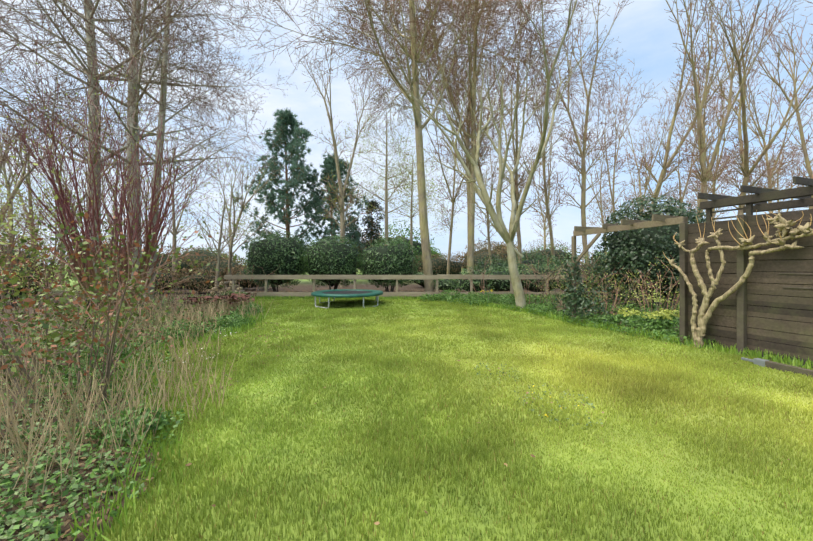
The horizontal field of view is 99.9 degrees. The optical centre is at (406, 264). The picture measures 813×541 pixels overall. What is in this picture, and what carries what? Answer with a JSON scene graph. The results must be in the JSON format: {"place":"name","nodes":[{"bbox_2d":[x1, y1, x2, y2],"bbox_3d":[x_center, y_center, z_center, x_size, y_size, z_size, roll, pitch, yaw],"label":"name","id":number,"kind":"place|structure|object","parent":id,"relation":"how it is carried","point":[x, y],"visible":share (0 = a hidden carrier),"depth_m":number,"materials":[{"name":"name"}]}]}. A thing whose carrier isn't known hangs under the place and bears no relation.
{"place":"outdoors","nodes":[
{"label":"outdoors","id":0,"kind":"place"},
{"bbox_2d":[311,289,382,297],"bbox_3d":[-2.119,1.025,12.312,2.550,0.102,2.550,0,0,1],"label":"trampoline","id":1,"kind":"object","parent":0,"point":[372,293],"visible":0.92,"depth_m":11.54,"materials":[{"name":"green plastic"}]},
{"bbox_2d":[323,291,370,293],"bbox_3d":[-2.119,1.026,12.312,1.840,0.024,1.840,0,0,1],"label":"trampoline mat","id":2,"kind":"object","parent":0,"point":[346,292],"visible":0.71,"depth_m":12.49,"materials":[{"name":"black fabric"}]},
{"bbox_2d":[0,265,812,540],"bbox_3d":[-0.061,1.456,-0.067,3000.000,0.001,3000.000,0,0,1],"label":"ground","id":3,"kind":"structure","parent":0,"point":[307,285],"depth_m":3.77,"materials":[{"name":"soil"}]},
{"bbox_2d":[0,195,235,418],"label":"shrub leaves","id":4,"kind":"object","parent":3,"relation":"on","point":[58,339],"visible":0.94,"depth_m":3.68,"materials":[{"name":"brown plant"}]},
{"bbox_2d":[0,34,236,319],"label":"dogwood","id":5,"kind":"object","parent":3,"relation":"on","point":[67,212],"visible":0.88,"depth_m":8.44,"materials":[{"name":"red plant"}]},
{"bbox_2d":[0,288,272,514],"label":"dry stems","id":6,"kind":"object","parent":3,"relation":"on","point":[209,310],"visible":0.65,"depth_m":3.19,"materials":[{"name":"beige plant"}]},
{"bbox_2d":[175,293,253,303],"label":"sedum heads","id":7,"kind":"object","parent":6,"relation":"on","point":[233,296],"visible":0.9,"depth_m":9.80,"materials":[{"name":"brown plant"}]},
{"bbox_2d":[0,0,296,305],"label":"bare trees","id":8,"kind":"object","parent":3,"relation":"on","point":[133,77],"visible":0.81,"depth_m":11.63,"materials":[{"name":"brown plant"}]},
{"bbox_2d":[0,0,291,223],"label":"alder cones","id":9,"kind":"object","parent":8,"relation":"attached to","point":[138,73],"visible":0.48,"depth_m":11.46,"materials":[{"name":"brown plant"}]},
{"bbox_2d":[0,27,384,293],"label":"trees","id":10,"kind":"object","parent":3,"relation":"on","point":[342,211],"visible":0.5,"depth_m":20.99,"materials":[{"name":"brown plant"}]},
{"bbox_2d":[209,281,244,296],"bbox_3d":[-7.875,1.090,15.139,1.510,0.723,0.552,0,0,1],"label":"log pile","id":11,"kind":"object","parent":3,"relation":"on","point":[227,286],"visible":0.46,"depth_m":14.97,"materials":[{"name":"brown wood"}]},
{"bbox_2d":[232,107,369,283],"bbox_3d":[-7.991,-5.200,26.122,10.176,13.320,7.582,0,0,1],"label":"conifer tree","id":12,"kind":"object","parent":3,"relation":"on","point":[295,132],"depth_m":25.60,"materials":[{"name":"green plant"}]},
{"bbox_2d":[0,363,603,540],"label":"ground cover","id":13,"kind":"object","parent":3,"relation":"on","point":[11,521],"visible":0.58,"depth_m":2.27,"materials":[{"name":"green plant"}]},
{"bbox_2d":[244,231,420,291],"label":"bushes","id":14,"kind":"object","parent":3,"relation":"on","point":[358,260],"depth_m":15.93,"materials":[{"name":"green plant"}]},
{"bbox_2d":[0,227,677,540],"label":"shrub leaves","id":15,"kind":"object","parent":3,"relation":"on","point":[179,274],"visible":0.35,"depth_m":12.77,"materials":[{"name":"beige plant"}]},
{"bbox_2d":[0,210,678,300],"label":"shrub","id":16,"kind":"object","parent":3,"relation":"on","point":[380,250],"visible":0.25,"depth_m":15.77,"materials":[{"name":"green plant"}]},
{"bbox_2d":[0,152,678,410],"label":"bed shrubs","id":17,"kind":"object","parent":3,"relation":"on","point":[109,359],"visible":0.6,"depth_m":5.16,"materials":[{"name":"brown plant"}]},
{"bbox_2d":[0,23,678,312],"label":"buds","id":18,"kind":"object","parent":3,"relation":"on","point":[68,197],"visible":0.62,"depth_m":14.50,"materials":[{"name":"brown plant"}]},
{"bbox_2d":[0,219,715,540],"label":"green leaves","id":19,"kind":"object","parent":3,"relation":"on","point":[633,321],"visible":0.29,"depth_m":4.15,"materials":[{"name":"green plant"}]},
{"bbox_2d":[101,250,626,292],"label":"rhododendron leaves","id":20,"kind":"object","parent":3,"relation":"on","point":[503,267],"visible":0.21,"depth_m":16.23,"materials":[{"name":"green plant"}]},
{"bbox_2d":[345,196,384,272],"bbox_3d":[-4.073,-2.400,31.937,6.209,7.723,3.359,0,0,42],"label":"tree","id":21,"kind":"object","parent":3,"relation":"on","point":[370,224],"depth_m":30.85,"materials":[{"name":"green plant"}]},
{"bbox_2d":[341,89,454,251],"bbox_3d":[0.474,-6.654,30.727,13.811,16.330,9.887,0,0,-39],"label":"bare tree","id":22,"kind":"object","parent":3,"relation":"on","point":[386,212],"visible":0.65,"depth_m":29.84,"materials":[{"name":"brown plant"}]},
{"bbox_2d":[224,274,582,297],"bbox_3d":[-0.159,0.945,14.345,15.048,1.061,0.135,0,0,1],"label":"fence","id":23,"kind":"object","parent":3,"relation":"on","point":[394,277],"visible":0.52,"depth_m":14.29,"materials":[{"name":"brown wood"}]},
{"bbox_2d":[221,0,623,291],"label":"trees","id":24,"kind":"object","parent":3,"relation":"on","point":[415,49],"visible":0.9,"depth_m":17.61,"materials":[{"name":"brown plant"}]},
{"bbox_2d":[227,0,616,144],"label":"catkins","id":25,"kind":"object","parent":24,"relation":"attached to","point":[455,47],"visible":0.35,"depth_m":18.29,"materials":[{"name":"brown plant"}]},
{"bbox_2d":[372,0,608,307],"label":"bare tree","id":26,"kind":"object","parent":3,"relation":"on","point":[499,226],"visible":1,"depth_m":11.00,"materials":[{"name":"brown wood"}]},
{"bbox_2d":[539,255,595,315],"bbox_3d":[4.621,0.631,9.647,1.610,2.233,1.514,0,0,1],"label":"shrub","id":27,"kind":"object","parent":3,"relation":"on","point":[579,266],"depth_m":9.61,"materials":[{"name":"green plant"}]},
{"bbox_2d":[394,0,812,288],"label":"bare trees","id":28,"kind":"object","parent":3,"relation":"on","point":[704,176],"visible":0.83,"depth_m":19.75,"materials":[{"name":"brown plant"}]},
{"bbox_2d":[571,214,687,317],"bbox_3d":[4.781,0.256,7.498,1.000,2.401,2.541,0,0,-20],"label":"pergola","id":29,"kind":"object","parent":3,"relation":"on","point":[656,221],"visible":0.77,"depth_m":7.61,"materials":[{"name":"brown wood"}]},
{"bbox_2d":[555,194,714,320],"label":"ivy leaves","id":30,"kind":"object","parent":3,"relation":"on","point":[661,208],"visible":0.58,"depth_m":10.41,"materials":[{"name":"green plant"}]},
{"bbox_2d":[679,209,812,360],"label":"screen","id":31,"kind":"object","parent":3,"relation":"on","point":[766,305],"visible":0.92,"depth_m":5.34,"materials":[{"name":"brown wood"}]},
{"bbox_2d":[698,176,812,221],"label":"pergola","id":32,"kind":"object","parent":3,"relation":"on","point":[759,198],"visible":0.65,"depth_m":6.12,"materials":[{"name":"brown wood"}]},
{"bbox_2d":[0,0,812,264],"label":"sky","id":33,"kind":"structure","parent":0,"point":[646,33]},
{"bbox_2d":[25,295,812,540],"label":"lawn","id":34,"kind":"structure","parent":0,"point":[481,526],"depth_m":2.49,"materials":[{"name":"green plant"}]},
{"bbox_2d":[315,296,378,307],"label":"trampoline legs","id":35,"kind":"object","parent":34,"relation":"on","point":[377,299],"visible":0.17,"depth_m":11.60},
{"bbox_2d":[181,304,808,524],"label":"fallen leaves","id":36,"kind":"object","parent":34,"relation":"on","point":[376,523],"visible":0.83,"depth_m":2.52,"materials":[{"name":"brown plant"}]},
{"bbox_2d":[668,213,812,348],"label":"espalier","id":37,"kind":"object","parent":34,"relation":"on","point":[780,223],"visible":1,"depth_m":5.64,"materials":[{"name":"beige plant"}]},
{"bbox_2d":[663,210,811,260],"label":"climbing plant branches","id":38,"kind":"object","parent":37,"relation":"attached to","point":[742,227],"visible":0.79,"depth_m":5.35,"materials":[{"name":"beige plant"}]},
{"bbox_2d":[741,357,812,377],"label":"edging","id":39,"kind":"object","parent":34,"relation":"on","point":[775,365],"depth_m":4.66,"materials":[{"name":"grey wood"}]},
{"bbox_2d":[542,243,678,319],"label":"shrub leaves","id":40,"kind":"object","parent":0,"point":[665,313],"visible":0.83,"depth_m":7.50,"materials":[{"name":"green plant"}]}
]}

